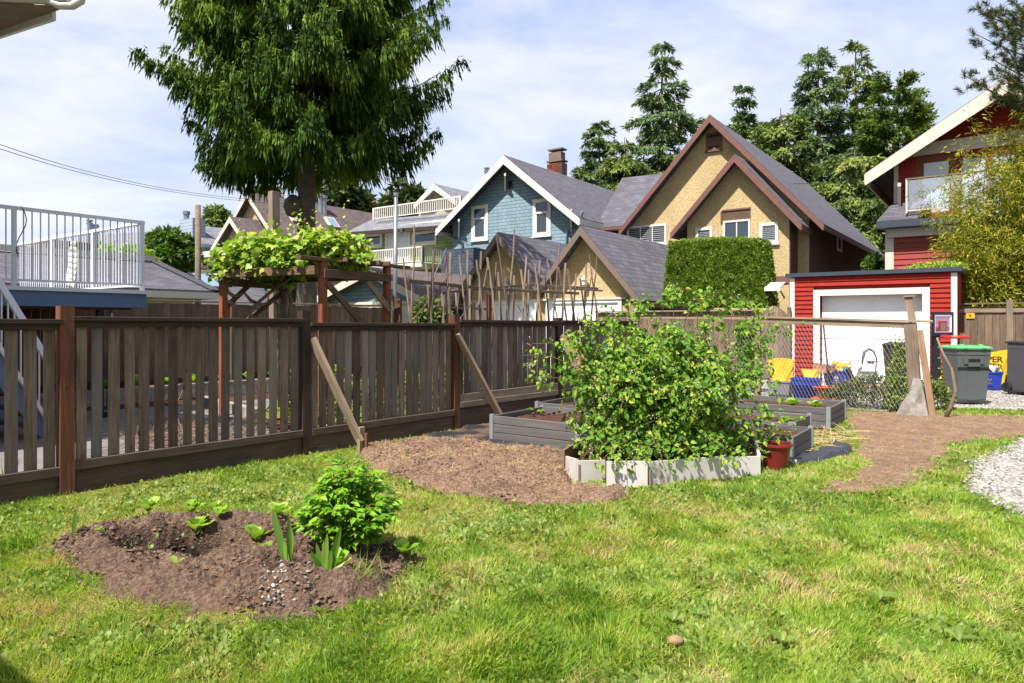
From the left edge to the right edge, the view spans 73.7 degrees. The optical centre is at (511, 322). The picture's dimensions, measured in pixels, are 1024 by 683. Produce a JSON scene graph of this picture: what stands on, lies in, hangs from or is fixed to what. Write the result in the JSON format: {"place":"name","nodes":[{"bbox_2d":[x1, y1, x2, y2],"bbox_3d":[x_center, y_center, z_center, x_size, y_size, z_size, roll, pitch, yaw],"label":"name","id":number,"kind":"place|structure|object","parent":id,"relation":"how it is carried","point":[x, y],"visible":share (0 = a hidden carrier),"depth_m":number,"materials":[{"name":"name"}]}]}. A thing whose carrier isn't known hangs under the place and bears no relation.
{"place":"outdoors","nodes":[
{"label":"outdoors","id":0,"kind":"place"},
{"bbox_2d":[0,244,218,382],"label":"long garage","id":1,"kind":"structure","parent":0,"point":[163,281],"depth_m":17.95,"materials":[{"name":"grey concrete"}]},
{"bbox_2d":[0,399,268,473],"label":"patio","id":2,"kind":"structure","parent":0,"point":[40,441],"depth_m":9.30,"materials":[{"name":"concrete"}]},
{"bbox_2d":[0,277,55,438],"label":"deck stairs","id":3,"kind":"structure","parent":2,"relation":"on","point":[7,296],"depth_m":8.57,"materials":[{"name":"grey paint"}]},
{"bbox_2d":[0,0,84,38],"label":"neighbour house","id":4,"kind":"structure","parent":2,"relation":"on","point":[17,16],"depth_m":7.63,"materials":[{"name":"beige paint"}]},
{"bbox_2d":[0,204,151,417],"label":"raised deck","id":5,"kind":"structure","parent":2,"relation":"on","point":[100,300],"depth_m":10.61,"materials":[{"name":"white metal"}]},
{"bbox_2d":[18,381,419,432],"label":"yard soil","id":6,"kind":"structure","parent":0,"point":[180,402],"depth_m":12.89,"materials":[{"name":"brown soil"}]},
{"bbox_2d":[0,377,335,412],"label":"bed edging","id":7,"kind":"object","parent":6,"relation":"on","point":[151,394],"visible":0.13,"depth_m":13.22,"materials":[{"name":"concrete"}]},
{"bbox_2d":[0,300,382,394],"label":"board fence","id":8,"kind":"object","parent":6,"relation":"on","point":[343,315],"visible":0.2,"depth_m":14.51,"materials":[{"name":"brown wood"}]},
{"bbox_2d":[203,255,410,424],"bbox_3d":[-3.395,0.282,11.283,2.808,2.535,2.285,0,0,28],"label":"pergola","id":9,"kind":"object","parent":6,"relation":"on","point":[322,271],"visible":0.57,"depth_m":10.86,"materials":[{"name":"orange wood"}]},
{"bbox_2d":[204,200,376,406],"bbox_3d":[-3.410,-0.185,11.195,2.896,3.417,2.028,0,0,22],"label":"grape vine","id":10,"kind":"object","parent":9,"relation":"on","point":[267,249],"visible":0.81,"depth_m":10.65,"materials":[{"name":"green plant"}]},
{"bbox_2d":[393,192,404,322],"bbox_3d":[-1.964,-0.356,11.869,0.280,3.813,0.099,0,0,24],"label":"metal pole","id":11,"kind":"object","parent":6,"relation":"on","point":[396,228],"visible":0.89,"depth_m":11.87,"materials":[{"name":"metal"}]},
{"bbox_2d":[288,369,550,427],"bbox_3d":[-2.235,1.274,13.137,5.653,0.710,6.840,0,0,43],"label":"garden foliage","id":12,"kind":"object","parent":6,"relation":"on","point":[289,408],"visible":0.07,"depth_m":10.86,"materials":[{"name":"green plant"}]},
{"bbox_2d":[403,225,602,413],"bbox_3d":[0.326,-0.080,13.594,1.187,3.310,7.376,0,0,37],"label":"bean trellis","id":13,"kind":"object","parent":6,"relation":"on","point":[490,311],"visible":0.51,"depth_m":12.56,"materials":[{"name":"brown wood"}]},
{"bbox_2d":[266,393,368,418],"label":"yard lawn","id":14,"kind":"structure","parent":0,"point":[278,413],"depth_m":11.52,"materials":[{"name":"green plant"}]},
{"bbox_2d":[267,191,279,399],"bbox_3d":[-4.744,-0.519,13.538,0.303,4.139,0.190,0,0,36],"label":"timber post","id":15,"kind":"object","parent":14,"relation":"on","point":[273,213],"visible":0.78,"depth_m":13.44,"materials":[{"name":"brown wood"}]},
{"bbox_2d":[0,361,1023,682],"bbox_3d":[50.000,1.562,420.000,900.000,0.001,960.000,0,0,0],"label":"ground","id":16,"kind":"structure","parent":0,"point":[516,547],"depth_m":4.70,"materials":[{"name":"green plant"}]},
{"bbox_2d":[0,525,49,552],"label":"grass clump","id":17,"kind":"object","parent":16,"relation":"on","point":[25,540],"visible":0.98,"depth_m":4.71,"materials":[{"name":"green plant"}]},
{"bbox_2d":[77,219,151,245],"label":"grey roofed house","id":18,"kind":"structure","parent":16,"relation":"on","point":[91,225],"depth_m":50.11,"materials":[{"name":"blue"}]},
{"bbox_2d":[139,224,206,272],"bbox_3d":[-14.916,-1.392,29.984,2.800,5.884,2.785,0,0,38],"label":"maple tree","id":19,"kind":"object","parent":16,"relation":"on","point":[173,247],"visible":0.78,"depth_m":29.45,"materials":[{"name":"green plant"}]},
{"bbox_2d":[87,390,290,456],"bbox_3d":[-4.107,1.511,8.637,2.805,1.277,2.817,0,0,39],"label":"twig pile","id":20,"kind":"object","parent":16,"relation":"on","point":[180,440],"visible":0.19,"depth_m":8.62,"materials":[{"name":"wood"}]},
{"bbox_2d":[195,205,200,303],"bbox_3d":[-9.199,-0.944,20.000,0.187,4.987,0.178,0,0,0],"label":"utility post","id":21,"kind":"object","parent":16,"relation":"on","point":[198,242],"visible":0.4,"depth_m":19.93,"materials":[{"name":"brown wood"}]},
{"bbox_2d":[178,211,221,251],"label":"chimney house","id":22,"kind":"structure","parent":16,"relation":"on","point":[209,235],"depth_m":51.14,"materials":[{"name":"grey"}]},
{"bbox_2d":[201,202,233,227],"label":"willow tree","id":23,"kind":"object","parent":16,"relation":"on","point":[217,215],"visible":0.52,"depth_m":59.00,"materials":[{"name":"green plant"}]},
{"bbox_2d":[186,272,268,304],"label":"house","id":24,"kind":"structure","parent":16,"relation":"on","point":[256,294],"depth_m":23.56,"materials":[{"name":"grey concrete"}]},
{"bbox_2d":[37,509,428,622],"bbox_3d":[-1.958,1.644,4.623,3.142,0.526,1.868,0,0,30],"label":"soil bed","id":25,"kind":"object","parent":16,"relation":"on","point":[345,583],"visible":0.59,"depth_m":4.09,"materials":[{"name":"brown soil"}]},
{"bbox_2d":[272,509,293,561],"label":"sword leaved plant","id":26,"kind":"object","parent":25,"relation":"on","point":[285,552],"visible":0.79,"depth_m":4.13,"materials":[{"name":"green plant"}]},
{"bbox_2d":[301,526,343,569],"bbox_3d":[-1.125,1.314,3.939,0.309,0.293,0.066,0,0,-9],"label":"sword leaved plant","id":27,"kind":"object","parent":25,"relation":"on","point":[327,559],"visible":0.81,"depth_m":3.95,"materials":[{"name":"green plant"}]},
{"bbox_2d":[292,453,407,552],"bbox_3d":[-1.073,1.212,4.525,0.754,0.680,0.735,0,0,0],"label":"peony bush","id":28,"kind":"object","parent":25,"relation":"on","point":[359,512],"visible":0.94,"depth_m":4.37,"materials":[{"name":"green plant"}]},
{"bbox_2d":[127,0,470,305],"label":"spruce tree","id":29,"kind":"object","parent":16,"relation":"on","point":[258,104],"visible":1,"depth_m":19.08,"materials":[{"name":"green plant"}]},
{"bbox_2d":[211,193,393,306],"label":"beige house","id":30,"kind":"structure","parent":16,"relation":"on","point":[253,217],"depth_m":45.25,"materials":[{"name":"brown"}]},
{"bbox_2d":[0,306,635,504],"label":"picket fence","id":31,"kind":"object","parent":16,"relation":"on","point":[487,392],"visible":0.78,"depth_m":7.56,"materials":[{"name":"brown wood"}]},
{"bbox_2d":[315,176,368,211],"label":"pine tree","id":32,"kind":"object","parent":16,"relation":"on","point":[339,198],"visible":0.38,"depth_m":62.29,"materials":[{"name":"green plant"}]},
{"bbox_2d":[317,267,465,360],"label":"blue garage","id":33,"kind":"structure","parent":16,"relation":"on","point":[356,292],"depth_m":28.87,"materials":[{"name":"brown"}]},
{"bbox_2d":[338,301,416,360],"bbox_3d":[-5.684,0.343,28.527,4.663,2.414,0.091,0,0,36],"label":"garage door","id":34,"kind":"structure","parent":33,"relation":"in","point":[405,316],"depth_m":27.63,"materials":[{"name":"beige paint"}]},
{"bbox_2d":[371,176,427,216],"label":"pine tree","id":35,"kind":"object","parent":16,"relation":"on","point":[407,194],"visible":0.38,"depth_m":60.26,"materials":[{"name":"green plant"}]},
{"bbox_2d":[405,290,452,378],"bbox_3d":[-2.092,0.338,17.990,1.302,2.423,1.301,0,0,34],"label":"garden tree","id":36,"kind":"object","parent":16,"relation":"on","point":[422,316],"visible":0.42,"depth_m":17.70,"materials":[{"name":"green plant"}]},
{"bbox_2d":[359,435,630,506],"bbox_3d":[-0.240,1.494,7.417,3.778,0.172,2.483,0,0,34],"label":"dug earth","id":37,"kind":"structure","parent":16,"relation":"on","point":[438,482],"depth_m":6.75,"materials":[{"name":"brown soil"}]},
{"bbox_2d":[365,434,603,502],"bbox_3d":[-0.438,1.492,7.436,2.783,0.215,3.276,0,0,0],"label":"dry straw","id":38,"kind":"object","parent":37,"relation":"on","point":[429,455],"visible":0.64,"depth_m":7.42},
{"bbox_2d":[421,422,601,450],"bbox_3d":[0.988,1.537,10.647,2.741,0.086,4.732,0,0,27],"label":"landscape fabric","id":39,"kind":"object","parent":16,"relation":"on","point":[481,430],"visible":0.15,"depth_m":9.23,"materials":[{"name":"grey fabric"}]},
{"bbox_2d":[489,405,600,446],"bbox_3d":[0.620,1.381,9.088,1.355,0.348,1.255,0,0,36],"label":"raised bed","id":40,"kind":"object","parent":39,"relation":"on","point":[526,423],"visible":0.57,"depth_m":8.74,"materials":[{"name":"grey wood"}]},
{"bbox_2d":[535,396,603,409],"bbox_3d":[1.236,1.381,10.512,1.355,0.348,1.155,0,0,36],"label":"raised bed","id":41,"kind":"object","parent":39,"relation":"on","point":[554,403],"visible":0.21,"depth_m":10.65,"materials":[{"name":"grey wood"}]},
{"bbox_2d":[0,407,1023,682],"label":"lawn clover","id":42,"kind":"object","parent":16,"relation":"on","point":[208,647],"visible":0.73,"depth_m":3.93,"materials":[{"name":"green plant"}]},
{"bbox_2d":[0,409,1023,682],"bbox_3d":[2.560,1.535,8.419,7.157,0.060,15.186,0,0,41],"label":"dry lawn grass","id":43,"kind":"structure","parent":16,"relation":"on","point":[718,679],"depth_m":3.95,"materials":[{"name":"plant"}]},
{"bbox_2d":[570,119,617,185],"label":"fir tree","id":44,"kind":"object","parent":16,"relation":"on","point":[588,171],"visible":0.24,"depth_m":57.15,"materials":[{"name":"green plant"}]},
{"bbox_2d":[597,137,651,191],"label":"fir tree","id":45,"kind":"object","parent":16,"relation":"on","point":[626,165],"visible":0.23,"depth_m":51.41,"materials":[{"name":"green plant"}]},
{"bbox_2d":[596,41,704,186],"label":"cedar tree","id":46,"kind":"object","parent":16,"relation":"on","point":[660,161],"visible":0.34,"depth_m":54.17,"materials":[{"name":"green plant"}]},
{"bbox_2d":[562,438,760,487],"bbox_3d":[1.686,1.445,7.235,2.363,0.310,1.565,0,0,0],"label":"board planter","id":47,"kind":"object","parent":16,"relation":"on","point":[577,467],"visible":0.59,"depth_m":6.69,"materials":[{"name":"white wood"}]},
{"bbox_2d":[522,283,806,473],"bbox_3d":[2.106,0.597,7.431,3.871,2.082,1.756,0,0,-23],"label":"raspberry bush","id":48,"kind":"object","parent":47,"relation":"in","point":[660,400],"visible":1,"depth_m":7.02,"materials":[{"name":"green plant"}]},
{"bbox_2d":[438,360,1023,411],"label":"lane","id":49,"kind":"structure","parent":16,"relation":"on","point":[876,408],"depth_m":12.94,"materials":[{"name":"grey gravel"}]},
{"bbox_2d":[350,183,468,272],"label":"green house","id":50,"kind":"structure","parent":49,"relation":"on","point":[435,204],"depth_m":37.98,"materials":[{"name":"wood"}]},
{"bbox_2d":[385,232,410,262],"bbox_3d":[-6.420,-4.239,38.331,2.001,1.722,0.050,0,0,36],"label":"door","id":51,"kind":"structure","parent":50,"relation":"in","point":[404,239],"depth_m":38.25,"materials":[{"name":"white paint"}]},
{"bbox_2d":[410,230,436,245],"bbox_3d":[-4.802,-4.580,37.121,1.920,0.764,0.100,0,0,36],"label":"window","id":52,"kind":"structure","parent":50,"relation":"in","point":[422,237],"depth_m":37.13,"materials":[{"name":"white paint"}]},
{"bbox_2d":[435,147,618,274],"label":"shingle house","id":53,"kind":"structure","parent":49,"relation":"on","point":[553,202],"depth_m":33.02,"materials":[{"name":"blue wood"}]},
{"bbox_2d":[470,204,488,241],"bbox_3d":[-1.618,-4.906,33.825,1.130,1.786,0.100,0,0,36],"label":"window","id":54,"kind":"structure","parent":53,"relation":"in","point":[479,214],"depth_m":33.86,"materials":[{"name":"white paint"}]},
{"bbox_2d":[531,198,551,237],"bbox_3d":[1.368,-4.847,31.650,1.080,1.790,0.100,0,0,36],"label":"window","id":55,"kind":"structure","parent":53,"relation":"in","point":[541,207],"depth_m":31.66,"materials":[{"name":"white paint"}]},
{"bbox_2d":[452,225,713,365],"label":"twin gable garage","id":56,"kind":"structure","parent":49,"relation":"on","point":[628,267],"depth_m":23.61,"materials":[{"name":"grey"}]},
{"bbox_2d":[476,301,535,364],"bbox_3d":[-0.218,0.380,24.778,2.763,2.340,0.091,0,0,36],"label":"garage door","id":57,"kind":"structure","parent":56,"relation":"in","point":[532,304],"depth_m":24.55,"materials":[{"name":"white paint"}]},
{"bbox_2d":[546,299,622,365],"bbox_3d":[2.377,0.389,22.887,2.897,2.321,0.091,0,0,36],"label":"garage door","id":58,"kind":"structure","parent":56,"relation":"in","point":[617,304],"depth_m":22.92,"materials":[{"name":"white paint"}]},
{"bbox_2d":[594,310,754,372],"bbox_3d":[4.630,0.600,20.077,5.000,1.900,0.110,0,0,36],"label":"board fence","id":59,"kind":"object","parent":49,"relation":"on","point":[679,313],"visible":0.3,"depth_m":19.63,"materials":[{"name":"brown wood"}]},
{"bbox_2d":[660,235,780,311],"bbox_3d":[6.027,-0.489,19.909,3.201,4.077,1.520,0,0,36],"label":"tall hedge","id":60,"kind":"object","parent":49,"relation":"on","point":[725,267],"visible":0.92,"depth_m":19.29,"materials":[{"name":"green plant"}]},
{"bbox_2d":[599,114,884,328],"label":"stucco house","id":61,"kind":"structure","parent":49,"relation":"on","point":[716,178],"depth_m":27.07,"materials":[{"name":"yellow paint"}]},
{"bbox_2d":[627,223,667,244],"bbox_3d":[5.712,-3.687,29.075,1.910,0.923,0.100,0,0,36],"label":"window","id":62,"kind":"structure","parent":61,"relation":"in","point":[657,233],"depth_m":28.97,"materials":[{"name":"white paint"}]},
{"bbox_2d":[723,219,750,237],"bbox_3d":[8.455,-3.397,25.716,0.946,0.929,0.727,0,0,0],"label":"window","id":63,"kind":"structure","parent":61,"relation":"in","point":[732,229],"depth_m":25.73,"materials":[{"name":"white paint"}]},
{"bbox_2d":[759,222,779,244],"bbox_3d":[9.406,-3.247,25.022,0.748,0.832,0.100,0,0,36],"label":"window","id":64,"kind":"structure","parent":61,"relation":"in","point":[769,230],"depth_m":25.01,"materials":[{"name":"white paint"}]},
{"bbox_2d":[733,323,765,392],"bbox_3d":[5.269,0.744,15.199,0.670,1.613,0.745,0,0,-34],"label":"garden tree","id":65,"kind":"object","parent":49,"relation":"on","point":[743,343],"visible":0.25,"depth_m":15.08,"materials":[{"name":"green plant"}]},
{"bbox_2d":[755,306,790,377],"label":"arched gate","id":66,"kind":"structure","parent":49,"relation":"on","point":[779,312],"depth_m":18.25,"materials":[{"name":"brown wood"}]},
{"bbox_2d":[767,380,792,396],"bbox_3d":[5.431,1.360,13.800,0.470,0.380,0.390,0,0,36],"label":"grey crate","id":67,"kind":"object","parent":49,"relation":"on","point":[783,388],"visible":0.34,"depth_m":13.63,"materials":[{"name":"plastic"}]},
{"bbox_2d":[767,358,794,380],"bbox_3d":[5.427,0.986,13.809,0.539,0.530,0.299,0,0,39],"label":"yellow bag","id":68,"kind":"object","parent":67,"relation":"in","point":[782,375],"visible":0.55,"depth_m":13.69,"materials":[{"name":"plastic"}]},
{"bbox_2d":[790,377,822,398],"bbox_3d":[5.778,1.320,13.400,0.530,0.460,0.390,0,0,36],"label":"recycling box","id":69,"kind":"object","parent":49,"relation":"on","point":[799,383],"visible":0.56,"depth_m":13.28,"materials":[{"name":"blue plastic"}]},
{"bbox_2d":[860,251,884,270],"bbox_3d":[13.710,-0.595,25.985,0.892,4.291,0.891,0,0,0],"label":"garden tree","id":70,"kind":"object","parent":49,"relation":"on","point":[871,262],"visible":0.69,"depth_m":25.84,"materials":[{"name":"green plant"}]},
{"bbox_2d":[818,372,927,409],"bbox_3d":[6.584,1.232,12.411,1.843,0.688,0.817,0,0,37],"label":"weed patch","id":71,"kind":"object","parent":49,"relation":"on","point":[856,393],"visible":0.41,"depth_m":12.43,"materials":[{"name":"green plant"}]},
{"bbox_2d":[785,267,967,381],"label":"red garage","id":72,"kind":"structure","parent":49,"relation":"on","point":[872,294],"depth_m":17.27,"materials":[{"name":"paint"}]},
{"bbox_2d":[822,294,921,381],"bbox_3d":[9.079,0.425,17.279,2.287,2.226,0.055,0,0,36],"label":"garage door","id":73,"kind":"structure","parent":72,"relation":"in","point":[893,307],"depth_m":17.36,"materials":[{"name":"white metal"}]},
{"bbox_2d":[905,259,969,270],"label":"roof plants","id":74,"kind":"object","parent":72,"relation":"on","point":[944,263],"visible":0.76,"depth_m":17.23,"materials":[{"name":"green plant"}]},
{"bbox_2d":[921,376,956,409],"bbox_3d":[7.525,1.260,12.199,0.736,0.618,0.698,0,0,36],"label":"weed patch","id":75,"kind":"object","parent":49,"relation":"on","point":[939,398],"visible":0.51,"depth_m":12.02,"materials":[{"name":"green plant"}]},
{"bbox_2d":[864,79,1023,294],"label":"red house","id":76,"kind":"structure","parent":49,"relation":"on","point":[892,182],"depth_m":23.12,"materials":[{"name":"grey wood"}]},
{"bbox_2d":[916,152,956,217],"bbox_3d":[14.587,-4.654,23.476,1.214,2.213,0.050,0,0,36],"label":"balcony door","id":77,"kind":"structure","parent":76,"relation":"in","point":[925,165],"depth_m":23.50,"materials":[{"name":"white glass"}]},
{"bbox_2d":[958,148,1022,214],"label":"window","id":78,"kind":"structure","parent":76,"relation":"in","point":[960,157],"depth_m":22.79,"materials":[{"name":"white glass"}]},
{"bbox_2d":[931,312,969,395],"bbox_3d":[9.236,0.663,14.530,0.720,1.774,0.895,0,0,-26],"label":"basketball hoop","id":79,"kind":"object","parent":49,"relation":"on","point":[935,357],"visible":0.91,"depth_m":14.60,"materials":[{"name":"white metal"}]},
{"bbox_2d":[906,103,1023,340],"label":"bamboo clump","id":80,"kind":"object","parent":49,"relation":"on","point":[998,277],"visible":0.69,"depth_m":17.70,"materials":[{"name":"green plant"}]},
{"bbox_2d":[938,344,992,402],"bbox_3d":[8.695,0.983,13.095,0.651,1.141,0.666,0,0,5],"label":"wheelie bin","id":81,"kind":"object","parent":49,"relation":"on","point":[970,364],"visible":0.72,"depth_m":12.84,"materials":[{"name":"grey plastic"}]},
{"bbox_2d":[952,0,1023,126],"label":"corner pine","id":82,"kind":"object","parent":49,"relation":"on","point":[1013,80],"visible":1,"depth_m":17.59,"materials":[{"name":"green plant"}]},
{"bbox_2d":[959,300,1023,381],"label":"lane fence","id":83,"kind":"object","parent":49,"relation":"on","point":[993,327],"visible":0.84,"depth_m":16.27,"materials":[{"name":"brown wood"}]},
{"bbox_2d":[990,350,1006,388],"bbox_3d":[11.289,1.095,16.070,0.710,0.912,0.340,0,0,36],"label":"yellow bag","id":84,"kind":"object","parent":49,"relation":"on","point":[998,358],"visible":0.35,"depth_m":15.91,"materials":[{"name":"plastic"}]},
{"bbox_2d":[1001,341,1023,392],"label":"wheelie bin","id":85,"kind":"object","parent":49,"relation":"on","point":[1015,367],"visible":1,"depth_m":14.67,"materials":[{"name":"plastic"}]},
{"bbox_2d":[726,84,764,143],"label":"fir tree","id":86,"kind":"object","parent":16,"relation":"on","point":[742,120],"visible":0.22,"depth_m":61.46,"materials":[{"name":"green plant"}]},
{"bbox_2d":[717,409,811,426],"bbox_3d":[3.208,1.406,9.466,1.555,0.298,1.055,0,0,36],"label":"raised bed","id":87,"kind":"object","parent":16,"relation":"on","point":[806,421],"visible":0.29,"depth_m":9.46,"materials":[{"name":"grey wood"}]},
{"bbox_2d":[725,421,813,459],"bbox_3d":[2.829,1.411,8.363,1.405,0.288,1.005,0,0,36],"label":"raised bed","id":88,"kind":"object","parent":16,"relation":"on","point":[802,440],"visible":0.25,"depth_m":8.16,"materials":[{"name":"grey wood"}]},
{"bbox_2d":[758,440,792,468],"bbox_3d":[2.820,1.420,7.308,0.350,0.260,0.350,0,0,0],"label":"plant pot","id":89,"kind":"object","parent":16,"relation":"on","point":[777,456],"visible":0.91,"depth_m":7.20,"materials":[{"name":"red plastic"}]},
{"bbox_2d":[629,295,935,415],"bbox_3d":[4.765,0.575,12.630,5.255,2.064,0.490,0,0,28],"label":"wire fence","id":90,"kind":"object","parent":16,"relation":"on","point":[913,402],"visible":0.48,"depth_m":11.76,"materials":[{"name":"grey metal"}]},
{"bbox_2d":[723,392,845,429],"bbox_3d":[4.164,1.391,10.927,1.955,0.328,1.205,0,0,36],"label":"raised bed","id":91,"kind":"object","parent":16,"relation":"on","point":[832,411],"visible":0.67,"depth_m":10.41,"materials":[{"name":"grey wood"}]},
{"bbox_2d":[747,108,827,186],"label":"fir tree","id":92,"kind":"object","parent":16,"relation":"on","point":[772,137],"visible":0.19,"depth_m":56.70,"materials":[{"name":"green plant"}]},
{"bbox_2d":[787,440,851,464],"bbox_3d":[3.688,1.521,7.992,1.655,0.117,0.378,0,0,-44],"label":"black plastic sheet","id":93,"kind":"object","parent":16,"relation":"on","point":[828,452],"visible":0.88,"depth_m":7.86,"materials":[{"name":"black plastic"}]},
{"bbox_2d":[785,44,862,200],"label":"fir tree","id":94,"kind":"object","parent":16,"relation":"on","point":[834,114],"visible":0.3,"depth_m":58.93,"materials":[{"name":"green plant"}]},
{"bbox_2d":[809,150,888,269],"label":"fir tree","id":95,"kind":"object","parent":16,"relation":"on","point":[861,199],"visible":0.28,"depth_m":46.46,"materials":[{"name":"green plant"}]},
{"bbox_2d":[812,39,889,180],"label":"fir tree","id":96,"kind":"object","parent":16,"relation":"on","point":[859,114],"visible":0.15,"depth_m":62.20,"materials":[{"name":"green plant"}]},
{"bbox_2d":[824,196,884,256],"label":"fir tree","id":97,"kind":"object","parent":16,"relation":"on","point":[841,209],"visible":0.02,"depth_m":44.84,"materials":[{"name":"green plant"}]},
{"bbox_2d":[846,68,939,253],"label":"fir tree","id":98,"kind":"object","parent":16,"relation":"on","point":[880,132],"visible":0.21,"depth_m":55.32,"materials":[{"name":"green plant"}]},
{"bbox_2d":[973,439,1023,512],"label":"gravel drive","id":99,"kind":"structure","parent":16,"relation":"on","point":[1010,474],"depth_m":6.80,"materials":[{"name":"grey gravel"}]},
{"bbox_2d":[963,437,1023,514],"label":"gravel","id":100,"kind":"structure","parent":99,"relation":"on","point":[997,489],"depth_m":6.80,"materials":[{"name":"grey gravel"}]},
{"bbox_2d":[0,0,1023,252],"label":"sky","id":101,"kind":"structure","parent":0,"point":[543,71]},
{"bbox_2d":[817,411,1023,495],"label":"bare path","id":102,"kind":"structure","parent":0,"point":[887,458],"depth_m":9.13,"materials":[{"name":"brown soil"}]},
{"bbox_2d":[882,335,907,411],"bbox_3d":[6.690,0.880,11.809,0.494,1.340,0.375,0,0,29],"label":"climbing weed","id":103,"kind":"object","parent":102,"relation":"on","point":[899,359],"visible":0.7,"depth_m":11.79,"materials":[{"name":"green plant"}]},
{"bbox_2d":[808,410,1022,490],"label":"dry straw","id":104,"kind":"object","parent":102,"relation":"on","point":[913,441],"visible":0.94,"depth_m":9.33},
{"bbox_2d":[936,337,957,416],"bbox_3d":[7.074,0.913,11.110,0.300,1.336,0.069,0,0,34],"label":"crooked branch","id":105,"kind":"object","parent":102,"relation":"on","point":[951,405],"visible":0.9,"depth_m":11.06,"materials":[{"name":"brown wood"}]},
{"bbox_2d":[954,389,1023,406],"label":"lane gravel","id":106,"kind":"structure","parent":0,"point":[1010,399],"depth_m":13.67,"materials":[{"name":"grey gravel"}]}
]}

